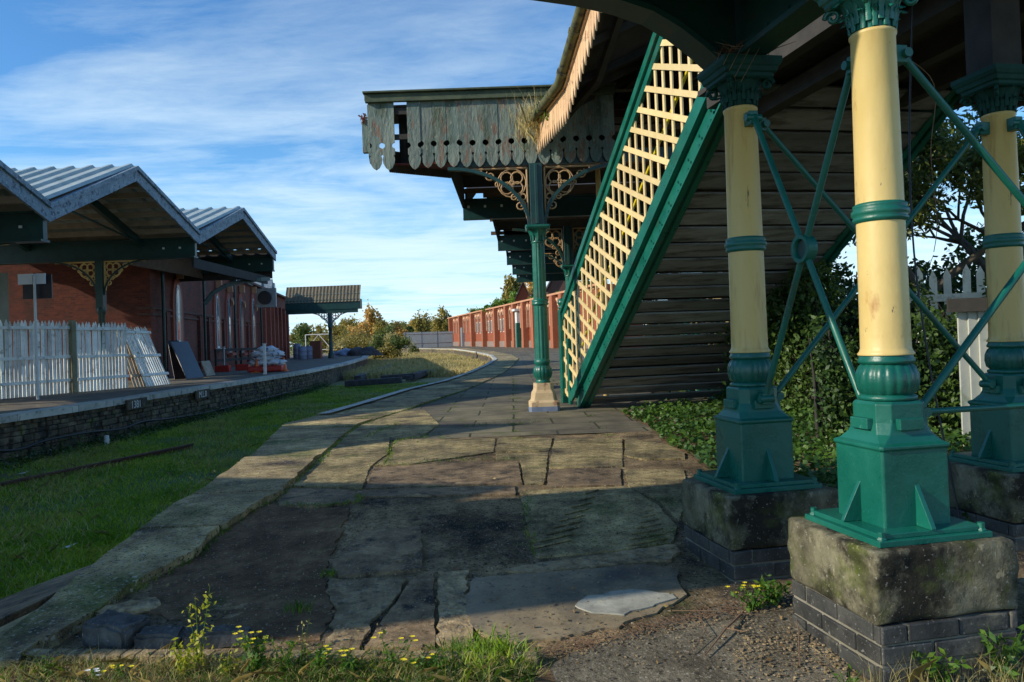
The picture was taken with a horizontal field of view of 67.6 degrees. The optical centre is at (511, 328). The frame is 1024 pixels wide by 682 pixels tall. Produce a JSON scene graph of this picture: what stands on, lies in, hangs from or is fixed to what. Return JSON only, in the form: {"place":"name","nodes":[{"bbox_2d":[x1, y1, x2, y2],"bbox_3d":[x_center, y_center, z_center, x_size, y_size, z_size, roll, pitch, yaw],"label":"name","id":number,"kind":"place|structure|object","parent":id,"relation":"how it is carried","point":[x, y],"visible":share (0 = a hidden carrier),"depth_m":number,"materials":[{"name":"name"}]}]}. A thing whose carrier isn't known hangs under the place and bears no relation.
{"place":"outdoors","nodes":[
{"label":"outdoors","id":0,"kind":"place"},
{"bbox_2d":[0,354,361,413],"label":"platform surface","id":1,"kind":"object","parent":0,"point":[10,405],"visible":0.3,"depth_m":23.61,"materials":[{"name":"concrete"}]},
{"bbox_2d":[0,273,9,388],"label":"square post","id":2,"kind":"object","parent":1,"relation":"on","point":[4,304],"visible":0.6,"depth_m":26.22,"materials":[{"name":"green paint"}]},
{"bbox_2d":[18,273,52,399],"bbox_3d":[-12.248,0.209,19.656,0.826,3.236,0.167,-2,-1,0],"label":"post sign","id":3,"kind":"object","parent":1,"relation":"on","point":[37,286],"visible":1,"depth_m":19.66,"materials":[{"name":"metal"}]},
{"bbox_2d":[0,320,77,398],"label":"picket fence","id":4,"kind":"object","parent":1,"relation":"on","point":[19,359],"visible":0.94,"depth_m":21.52,"materials":[{"name":"wood"}]},
{"bbox_2d":[95,261,106,386],"bbox_3d":[-13.847,-0.160,25.800,0.300,4.235,0.300,-2,-1,0],"label":"canopy post","id":5,"kind":"object","parent":1,"relation":"on","point":[101,302],"visible":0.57,"depth_m":25.70,"materials":[{"name":"metal"}]},
{"bbox_2d":[76,321,128,391],"bbox_3d":[-12.540,0.836,23.428,0.075,2.094,1.829,-2,-1,21],"label":"picket fence","id":6,"kind":"object","parent":1,"relation":"on","point":[110,373],"visible":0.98,"depth_m":23.39,"materials":[{"name":"wood"}]},
{"bbox_2d":[120,327,150,386],"bbox_3d":[-12.313,0.908,24.846,0.881,1.984,0.677,-2,-1,22],"label":"fence panel","id":7,"kind":"object","parent":1,"relation":"on","point":[133,376],"visible":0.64,"depth_m":24.65,"materials":[{"name":"wood"}]},
{"bbox_2d":[0,262,289,384],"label":"station building","id":8,"kind":"structure","parent":1,"relation":"on","point":[163,307],"depth_m":31.50,"materials":[{"name":"red brick"}]},
{"bbox_2d":[123,327,169,385],"bbox_3d":[-12.112,0.905,25.331,0.894,1.987,1.308,-2,-1,11],"label":"fence panel","id":9,"kind":"object","parent":1,"relation":"on","point":[149,373],"visible":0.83,"depth_m":25.28,"materials":[{"name":"wood"}]},
{"bbox_2d":[167,340,185,378],"bbox_3d":[-13.138,1.224,29.925,0.458,1.512,0.889,-1,-1,-40],"label":"leaning board","id":10,"kind":"object","parent":1,"relation":"on","point":[178,373],"visible":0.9,"depth_m":29.79,"materials":[{"name":"wood"}]},
{"bbox_2d":[170,341,203,378],"bbox_3d":[-12.744,1.234,29.986,0.925,1.464,1.833,-2,-1,5],"label":"leaning board","id":11,"kind":"object","parent":1,"relation":"on","point":[188,363],"visible":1,"depth_m":29.92,"materials":[{"name":"wood"}]},
{"bbox_2d":[247,346,286,371],"bbox_3d":[-11.003,1.352,34.397,1.765,1.146,1.200,-2,-1,-6],"label":"sack pile","id":12,"kind":"object","parent":1,"relation":"on","point":[274,362],"visible":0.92,"depth_m":33.97,"materials":[{"name":"white plastic"}]},
{"bbox_2d":[285,285,361,357],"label":"yard canopy","id":13,"kind":"object","parent":1,"relation":"on","point":[324,300],"visible":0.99,"depth_m":61.90,"materials":[{"name":"metal"}]},
{"bbox_2d":[337,346,383,356],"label":"tarpaulin heap","id":14,"kind":"object","parent":1,"relation":"on","point":[364,351],"visible":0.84,"depth_m":69.30,"materials":[{"name":"plastic"}]},
{"bbox_3d":[-12.968,-0.037,17.437,0.300,3.725,0.300,-2,-1,0],"label":"canopy post","id":15,"kind":"object","parent":1,"relation":"on","visible":0},
{"bbox_2d":[0,160,276,304],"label":"ridged station canopy","id":16,"kind":"object","parent":15,"relation":"on","point":[131,214],"visible":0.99,"depth_m":25.46,"materials":[{"name":"grey metal"}]},
{"bbox_2d":[256,288,276,307],"bbox_3d":[-10.761,-1.341,33.476,0.850,0.850,0.215,-2,-1,0],"label":"air conditioner","id":17,"kind":"object","parent":16,"relation":"attached to","point":[266,297],"visible":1,"depth_m":33.46,"materials":[{"name":"metal"}]},
{"bbox_2d":[0,381,431,598],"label":"track bed turf","id":18,"kind":"structure","parent":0,"point":[5,507],"depth_m":12.78,"materials":[{"name":"plant"}]},
{"bbox_2d":[0,525,140,597],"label":"grass","id":19,"kind":"structure","parent":18,"relation":"on","point":[31,568],"depth_m":7.82,"materials":[{"name":"plant"}]},
{"bbox_2d":[0,443,193,488],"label":"old rail","id":20,"kind":"object","parent":18,"relation":"on","point":[142,455],"visible":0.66,"depth_m":13.95,"materials":[{"name":"metal"}]},
{"bbox_2d":[0,369,332,465],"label":"platform masonry","id":21,"kind":"object","parent":18,"relation":"on","point":[53,427],"visible":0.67,"depth_m":18.68,"materials":[{"name":"grey stone"}]},
{"bbox_2d":[0,389,300,451],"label":"wall cable","id":22,"kind":"object","parent":21,"relation":"attached to","point":[41,441],"depth_m":17.73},
{"bbox_2d":[0,380,333,471],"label":"wall foot weeds","id":23,"kind":"object","parent":18,"relation":"on","point":[162,426],"depth_m":19.10,"materials":[{"name":"green plant"}]},
{"bbox_2d":[344,377,401,386],"bbox_3d":[-6.502,2.511,35.886,2.674,0.368,0.360,-2,-1,1],"label":"railway sleeper","id":24,"kind":"object","parent":18,"relation":"on","point":[377,381],"visible":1,"depth_m":35.71,"materials":[{"name":"wood"}]},
{"bbox_2d":[324,352,450,385],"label":"dry meadow","id":25,"kind":"structure","parent":0,"point":[418,380],"depth_m":40.51,"materials":[{"name":"plant"}]},
{"bbox_2d":[370,342,401,360],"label":"bush","id":26,"kind":"object","parent":25,"relation":"on","point":[386,351],"visible":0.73,"depth_m":77.69,"materials":[{"name":"green plant"}]},
{"bbox_2d":[386,333,412,356],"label":"bush","id":27,"kind":"object","parent":25,"relation":"on","point":[398,342],"visible":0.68,"depth_m":85.68,"materials":[{"name":"green plant"}]},
{"bbox_2d":[342,351,488,380],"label":"dry grass","id":28,"kind":"structure","parent":25,"relation":"on","point":[449,365],"depth_m":50.87,"materials":[{"name":"plant"}]},
{"bbox_2d":[390,349,491,440],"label":"platform face","id":29,"kind":"object","parent":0,"point":[476,356],"depth_m":86.84},
{"bbox_2d":[0,348,518,669],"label":"platform coping","id":30,"kind":"object","parent":29,"relation":"on","point":[279,460],"visible":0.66,"depth_m":5.20,"materials":[{"name":"concrete"}]},
{"bbox_2d":[318,348,496,414],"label":"platform edge line","id":31,"kind":"object","parent":30,"relation":"on","point":[493,357],"visible":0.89,"depth_m":18.57,"materials":[{"name":"paint"}]},
{"bbox_2d":[290,349,614,438],"bbox_3d":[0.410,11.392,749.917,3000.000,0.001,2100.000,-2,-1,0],"label":"ground","id":32,"kind":"structure","parent":0,"point":[537,435],"depth_m":18.60,"materials":[{"name":"stone"}]},
{"bbox_2d":[0,359,367,457],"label":"platform wall","id":33,"kind":"structure","parent":32,"relation":"on","point":[337,374],"depth_m":42.58,"materials":[{"name":"stone"}]},
{"bbox_2d":[0,354,368,423],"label":"platform coping","id":34,"kind":"object","parent":33,"relation":"on","point":[41,412],"visible":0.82,"depth_m":19.60,"materials":[{"name":"stone"}]},
{"bbox_2d":[291,322,315,346],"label":"tree","id":35,"kind":"object","parent":32,"relation":"on","point":[301,330],"visible":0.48,"depth_m":119.28,"materials":[{"name":"green plant"}]},
{"bbox_2d":[362,299,382,341],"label":"tree","id":36,"kind":"object","parent":32,"relation":"on","point":[369,315],"visible":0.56,"depth_m":169.40,"materials":[{"name":"orange plant"}]},
{"bbox_2d":[411,309,431,331],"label":"tree","id":37,"kind":"object","parent":32,"relation":"on","point":[421,324],"visible":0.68,"depth_m":179.27,"materials":[{"name":"green plant"}]},
{"bbox_2d":[430,305,451,331],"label":"tree","id":38,"kind":"object","parent":32,"relation":"on","point":[439,324],"visible":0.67,"depth_m":184.38,"materials":[{"name":"green plant"}]},
{"bbox_2d":[500,273,521,300],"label":"tree","id":39,"kind":"object","parent":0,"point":[510,283],"visible":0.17,"depth_m":134.38,"materials":[{"name":"green plant"}]},
{"bbox_2d":[0,635,1023,681],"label":"verge dry grass","id":40,"kind":"structure","parent":0,"point":[914,674],"depth_m":3.07,"materials":[{"name":"plant"}]},
{"bbox_2d":[0,0,1023,346],"label":"sky","id":41,"kind":"structure","parent":0,"point":[255,106],"materials":[{"name":"blue"}]},
{"bbox_2d":[50,431,1023,681],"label":"platform pavement","id":42,"kind":"structure","parent":0,"point":[472,529],"depth_m":4.53,"materials":[{"name":"grey stone"}]},
{"bbox_2d":[82,609,150,649],"bbox_3d":[-1.801,1.381,3.477,0.279,0.137,0.176,1,5,20],"label":"concrete lump","id":43,"kind":"object","parent":42,"relation":"on","point":[108,629],"visible":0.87,"depth_m":3.42,"materials":[{"name":"concrete"}]},
{"bbox_2d":[95,597,160,615],"bbox_3d":[-1.901,1.392,3.785,0.312,0.050,0.172,2,2,-34],"label":"concrete lump","id":44,"kind":"object","parent":42,"relation":"on","point":[138,607],"visible":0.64,"depth_m":3.79,"materials":[{"name":"concrete"}]},
{"bbox_2d":[133,625,185,649],"bbox_3d":[-1.558,1.387,3.397,0.208,0.109,0.136,1,4,-6],"label":"concrete lump","id":45,"kind":"object","parent":42,"relation":"on","point":[157,637],"visible":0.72,"depth_m":3.35,"materials":[{"name":"concrete"}]},
{"bbox_2d":[181,624,252,649],"bbox_3d":[-1.314,1.379,3.409,0.316,0.098,0.122,1,4,-7],"label":"concrete lump","id":46,"kind":"object","parent":42,"relation":"on","point":[220,636],"visible":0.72,"depth_m":3.37,"materials":[{"name":"concrete"}]},
{"bbox_2d":[148,504,349,641],"bbox_3d":[-1.401,1.351,4.469,1.103,0.202,2.145,-2,-1,0],"label":"dark earth hollow","id":47,"kind":"object","parent":42,"relation":"on","point":[274,547],"visible":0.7,"depth_m":4.18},
{"bbox_2d":[0,633,554,681],"bbox_3d":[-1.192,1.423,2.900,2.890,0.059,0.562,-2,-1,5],"label":"weedy verge","id":48,"kind":"structure","parent":42,"relation":"on","point":[547,676],"depth_m":3.10,"materials":[{"name":"plant"}]},
{"bbox_2d":[170,637,212,676],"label":"leafy weed","id":49,"kind":"object","parent":48,"relation":"on","point":[185,662],"visible":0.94,"depth_m":3.11,"materials":[{"name":"green plant"}]},
{"bbox_2d":[182,584,216,671],"bbox_3d":[-1.288,1.246,3.163,0.119,0.354,0.133,-2,-1,0],"label":"leafy weed","id":50,"kind":"object","parent":48,"relation":"on","point":[197,646],"visible":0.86,"depth_m":3.16,"materials":[{"name":"green plant"}]},
{"bbox_2d":[231,626,273,675],"bbox_3d":[-1.054,1.315,3.108,0.118,0.202,0.150,-3,-1,43],"label":"flowering weed","id":51,"kind":"object","parent":48,"relation":"on","point":[258,661],"visible":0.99,"depth_m":3.10,"materials":[{"name":"green plant"}]},
{"bbox_2d":[270,638,297,677],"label":"flowering weed","id":52,"kind":"object","parent":48,"relation":"on","point":[291,645],"visible":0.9,"depth_m":3.09,"materials":[{"name":"green plant"}]},
{"bbox_2d":[307,643,332,675],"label":"flowering weed","id":53,"kind":"object","parent":48,"relation":"on","point":[320,661],"visible":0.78,"depth_m":3.08,"materials":[{"name":"green plant"}]},
{"bbox_2d":[331,648,366,679],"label":"flowering weed","id":54,"kind":"object","parent":48,"relation":"on","point":[350,664],"visible":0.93,"depth_m":3.05,"materials":[{"name":"green plant"}]},
{"bbox_2d":[371,628,417,671],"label":"flowering weed","id":55,"kind":"object","parent":48,"relation":"on","point":[392,653],"visible":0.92,"depth_m":3.10,"materials":[{"name":"green plant"}]},
{"bbox_2d":[400,651,449,674],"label":"flowering weed","id":56,"kind":"object","parent":48,"relation":"on","point":[435,657],"visible":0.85,"depth_m":3.05,"materials":[{"name":"green plant"}]},
{"bbox_2d":[416,622,555,681],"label":"grass tuft","id":57,"kind":"object","parent":48,"relation":"on","point":[495,646],"visible":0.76,"depth_m":3.13,"materials":[{"name":"plant"}]},
{"bbox_2d":[23,648,538,667],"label":"kerb","id":58,"kind":"structure","parent":42,"relation":"on","point":[121,653],"depth_m":3.24,"materials":[{"name":"stone"}]},
{"bbox_2d":[134,376,614,592],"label":"moss tufts","id":59,"kind":"object","parent":42,"relation":"on","point":[346,501],"visible":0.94,"depth_m":7.16,"materials":[{"name":"green plant"}]},
{"bbox_2d":[276,461,621,651],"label":"dark paving slabs","id":60,"kind":"structure","parent":42,"relation":"on","point":[374,544],"depth_m":5.53,"materials":[{"name":"grey stone"}]},
{"bbox_2d":[422,628,490,668],"bbox_3d":[-0.243,1.343,3.210,0.313,0.075,0.398,-2,-1,0],"label":"grass tuft","id":61,"kind":"object","parent":42,"relation":"on","point":[453,647],"visible":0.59,"depth_m":3.23,"materials":[{"name":"green plant"}]},
{"bbox_2d":[289,410,685,557],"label":"worn paving slabs","id":62,"kind":"structure","parent":42,"relation":"on","point":[357,454],"depth_m":6.49,"materials":[{"name":"grey stone"}]},
{"bbox_2d":[534,489,667,548],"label":"slab ripples","id":63,"kind":"object","parent":62,"relation":"on","point":[555,537],"visible":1,"depth_m":4.71},
{"bbox_2d":[324,544,679,650],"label":"paving slabs","id":64,"kind":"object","parent":42,"relation":"on","point":[451,584],"visible":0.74,"depth_m":3.85,"materials":[{"name":"grey stone"}]},
{"bbox_2d":[153,459,854,681],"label":"gravel","id":65,"kind":"structure","parent":42,"relation":"on","point":[796,664],"depth_m":3.28,"materials":[{"name":"gravel"}]},
{"bbox_2d":[127,437,783,672],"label":"fallen leaves","id":66,"kind":"object","parent":65,"relation":"on","point":[665,605],"visible":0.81,"depth_m":3.74,"materials":[{"name":"plant"}]},
{"bbox_2d":[465,564,686,644],"bbox_3d":[0.320,1.337,3.723,1.107,0.104,0.835,-2,-1,0],"label":"cement patch","id":67,"kind":"object","parent":42,"relation":"on","point":[529,596],"visible":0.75,"depth_m":3.74,"materials":[{"name":"grey concrete"}]},
{"bbox_2d":[575,589,676,615],"bbox_3d":[0.542,1.330,3.684,0.469,0.066,0.262,-2,-1,-27],"label":"cement spill","id":68,"kind":"object","parent":42,"relation":"on","point":[619,602],"visible":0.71,"depth_m":3.66,"materials":[{"name":"concrete"}]},
{"bbox_2d":[550,588,847,681],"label":"asphalt apron","id":69,"kind":"object","parent":42,"relation":"on","point":[693,665],"visible":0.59,"depth_m":3.13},
{"bbox_2d":[524,594,791,661],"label":"leaf litter","id":70,"kind":"object","parent":69,"relation":"on","point":[633,633],"visible":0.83,"depth_m":3.37,"materials":[{"name":"plant"}]},
{"bbox_2d":[725,581,782,611],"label":"flowering weed","id":71,"kind":"object","parent":69,"relation":"on","point":[753,603],"visible":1,"depth_m":3.53,"materials":[{"name":"green plant"}]},
{"bbox_2d":[753,574,791,606],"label":"leafy weed","id":72,"kind":"object","parent":69,"relation":"on","point":[774,598],"visible":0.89,"depth_m":3.58,"materials":[{"name":"green plant"}]},
{"bbox_2d":[681,477,838,583],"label":"stone pier","id":73,"kind":"structure","parent":42,"relation":"on","point":[733,538],"depth_m":3.92,"materials":[{"name":"grey stone"}]},
{"bbox_2d":[693,53,821,494],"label":"footbridge column","id":74,"kind":"structure","parent":73,"relation":"on","point":[754,439],"depth_m":4.14,"materials":[{"name":"beige metal"}]},
{"bbox_2d":[534,0,1023,118],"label":"footbridge","id":75,"kind":"object","parent":74,"relation":"on","point":[953,40],"visible":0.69,"depth_m":4.55,"materials":[{"name":"green paint"}]},
{"bbox_2d":[908,5,960,518],"bbox_3d":[2.559,-0.508,4.715,0.109,3.270,0.419,-2,-1,11],"label":"hanging cable","id":76,"kind":"object","parent":75,"relation":"hanging from","point":[928,358],"visible":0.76,"depth_m":4.79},
{"bbox_2d":[765,125,989,390],"bbox_3d":[2.112,-0.404,4.389,1.435,1.554,0.056,-2,-1,-11],"label":"tie rod brace","id":77,"kind":"object","parent":74,"relation":"attached to","point":[784,149],"visible":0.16,"depth_m":4.34,"materials":[{"name":"green paint"}]},
{"bbox_2d":[787,516,1018,681],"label":"stone pier","id":78,"kind":"structure","parent":42,"relation":"on","point":[884,607],"depth_m":2.92,"materials":[{"name":"grey stone"}]},
{"bbox_2d":[805,0,992,548],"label":"footbridge column","id":79,"kind":"structure","parent":78,"relation":"on","point":[892,469],"depth_m":3.12,"materials":[{"name":"beige metal"}]},
{"bbox_2d":[752,70,860,398],"bbox_3d":[1.422,-0.387,3.719,0.056,1.548,0.838,-2,-1,-14],"label":"tie rod brace","id":80,"kind":"object","parent":79,"relation":"attached to","point":[804,248],"visible":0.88,"depth_m":3.66,"materials":[{"name":"green paint"}]},
{"bbox_2d":[903,57,1023,413],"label":"tie rod brace","id":81,"kind":"object","parent":79,"relation":"attached to","point":[972,140],"visible":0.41,"depth_m":3.27,"materials":[{"name":"green paint"}]},
{"bbox_2d":[911,647,971,681],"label":"leafy weed","id":82,"kind":"object","parent":42,"relation":"on","point":[952,666],"visible":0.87,"depth_m":2.81,"materials":[{"name":"green plant"}]},
{"bbox_2d":[948,460,1023,550],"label":"stone pier","id":83,"kind":"structure","parent":42,"relation":"on","point":[993,499],"depth_m":4.32,"materials":[{"name":"stone"}]},
{"bbox_2d":[948,63,1023,472],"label":"footbridge column","id":84,"kind":"structure","parent":83,"relation":"on","point":[994,90],"depth_m":4.47,"materials":[{"name":"beige metal"}]},
{"bbox_2d":[977,624,1023,681],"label":"leafy weed","id":85,"kind":"object","parent":42,"relation":"on","point":[1007,652],"visible":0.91,"depth_m":2.86,"materials":[{"name":"green plant"}]},
{"bbox_2d":[390,346,804,439],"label":"platform surface","id":86,"kind":"object","parent":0,"point":[489,402],"visible":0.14,"depth_m":11.87,"materials":[{"name":"grey stone"}]},
{"bbox_2d":[404,331,452,348],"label":"palisade fence","id":87,"kind":"object","parent":86,"relation":"on","point":[432,339],"visible":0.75,"depth_m":126.39,"materials":[{"name":"metal"}]},
{"bbox_2d":[447,284,632,347],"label":"arcaded brick building","id":88,"kind":"structure","parent":86,"relation":"on","point":[509,325],"depth_m":92.56,"materials":[{"name":"brick"}]},
{"bbox_2d":[525,163,559,411],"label":"canopy column","id":89,"kind":"structure","parent":86,"relation":"on","point":[543,397],"depth_m":11.85,"materials":[{"name":"metal"}]},
{"bbox_2d":[362,82,688,282],"bbox_3d":[1.949,-2.893,23.966,8.896,2.782,24.300,-2,-1,0],"label":"platform canopy","id":90,"kind":"object","parent":89,"relation":"on","point":[459,138],"visible":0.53,"depth_m":11.93,"materials":[{"name":"green paint"}]},
{"bbox_2d":[527,7,697,153],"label":"staircase roof","id":91,"kind":"structure","parent":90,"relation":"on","point":[601,49],"depth_m":10.30,"materials":[{"name":"paint"}]},
{"bbox_2d":[497,80,583,148],"bbox_3d":[0.501,-3.248,11.692,1.618,1.005,1.162,-2,-1,0],"label":"gutter weed","id":92,"kind":"object","parent":91,"relation":"on","point":[535,125],"visible":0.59,"depth_m":11.70,"materials":[{"name":"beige plant"}]},
{"bbox_2d":[561,226,579,381],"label":"canopy column","id":93,"kind":"structure","parent":86,"relation":"on","point":[567,267],"depth_m":18.82,"materials":[{"name":"metal"}]},
{"bbox_2d":[595,163,608,395],"bbox_3d":[1.501,-1.250,12.915,0.124,5.000,0.124,-2,-1,0],"label":"slender post","id":94,"kind":"object","parent":86,"relation":"on","point":[597,178],"visible":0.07,"depth_m":12.89,"materials":[{"name":"metal"}]},
{"bbox_2d":[557,32,960,407],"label":"covered staircase","id":95,"kind":"structure","parent":86,"relation":"on","point":[679,241],"depth_m":9.29,"materials":[{"name":"green paint"}]},
{"bbox_2d":[643,222,985,392],"bbox_3d":[6.158,-0.375,14.178,7.945,3.184,2.994,-2,-1,0],"label":"ivy hedge","id":96,"kind":"object","parent":86,"relation":"on","point":[968,237],"depth_m":14.06,"materials":[{"name":"green plant"}]},
{"bbox_2d":[621,389,1023,547],"bbox_3d":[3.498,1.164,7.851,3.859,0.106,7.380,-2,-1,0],"label":"ivy","id":97,"kind":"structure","parent":86,"relation":"on","point":[664,440],"depth_m":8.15,"materials":[{"name":"plant"}]},
{"bbox_2d":[716,255,858,417],"bbox_3d":[3.556,0.024,10.099,1.323,2.384,1.748,-2,-1,-24],"label":"ivy hedge","id":98,"kind":"object","parent":97,"relation":"on","point":[795,345],"visible":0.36,"depth_m":9.65,"materials":[{"name":"green plant"}]},
{"bbox_2d":[806,305,961,444],"bbox_3d":[3.673,0.477,7.469,1.481,1.448,0.894,-2,-1,15],"label":"ivy hedge","id":99,"kind":"object","parent":97,"relation":"on","point":[834,395],"visible":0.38,"depth_m":7.40,"materials":[{"name":"green plant"}]},
{"bbox_2d":[808,230,1023,354],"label":"ivy hedge","id":100,"kind":"object","parent":86,"relation":"on","point":[852,323],"visible":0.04,"depth_m":11.67,"materials":[{"name":"green plant"}]},
{"bbox_2d":[845,105,1023,275],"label":"leafy tree","id":101,"kind":"object","parent":86,"relation":"on","point":[923,216],"visible":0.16,"depth_m":10.56,"materials":[{"name":"green plant"}]},
{"bbox_2d":[910,265,985,341],"bbox_3d":[5.248,0.159,8.881,1.280,1.818,0.075,-2,-1,28],"label":"picket fence","id":102,"kind":"object","parent":86,"relation":"on","point":[966,278],"visible":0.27,"depth_m":8.94,"materials":[{"name":"wood"}]},
{"bbox_2d":[909,270,986,367],"bbox_3d":[5.624,0.214,8.480,2.234,1.848,0.846,-2,-1,12],"label":"ivy hedge","id":103,"kind":"object","parent":86,"relation":"on","point":[923,299],"visible":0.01,"depth_m":8.63,"materials":[{"name":"green plant"}]},
{"bbox_2d":[903,113,1023,305],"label":"leafy tree","id":104,"kind":"object","parent":86,"relation":"on","point":[938,146],"visible":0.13,"depth_m":9.07,"materials":[{"name":"green plant"}]},
{"bbox_2d":[946,297,988,446],"bbox_3d":[4.473,0.395,6.744,1.094,1.359,0.127,-2,-1,16],"label":"board fence","id":105,"kind":"object","parent":86,"relation":"on","point":[970,312],"visible":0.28,"depth_m":6.86,"materials":[{"name":"wood"}]},
{"bbox_2d":[956,133,1023,215],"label":"leafy tree","id":106,"kind":"object","parent":86,"relation":"on","point":[977,188],"visible":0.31,"depth_m":9.63,"materials":[{"name":"green plant"}]},
{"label":"bare soil","id":107,"kind":"structure","parent":0,"visible":0},
{"bbox_2d":[0,564,92,626],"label":"fallen slab","id":108,"kind":"structure","parent":107,"relation":"on","point":[15,606],"depth_m":4.88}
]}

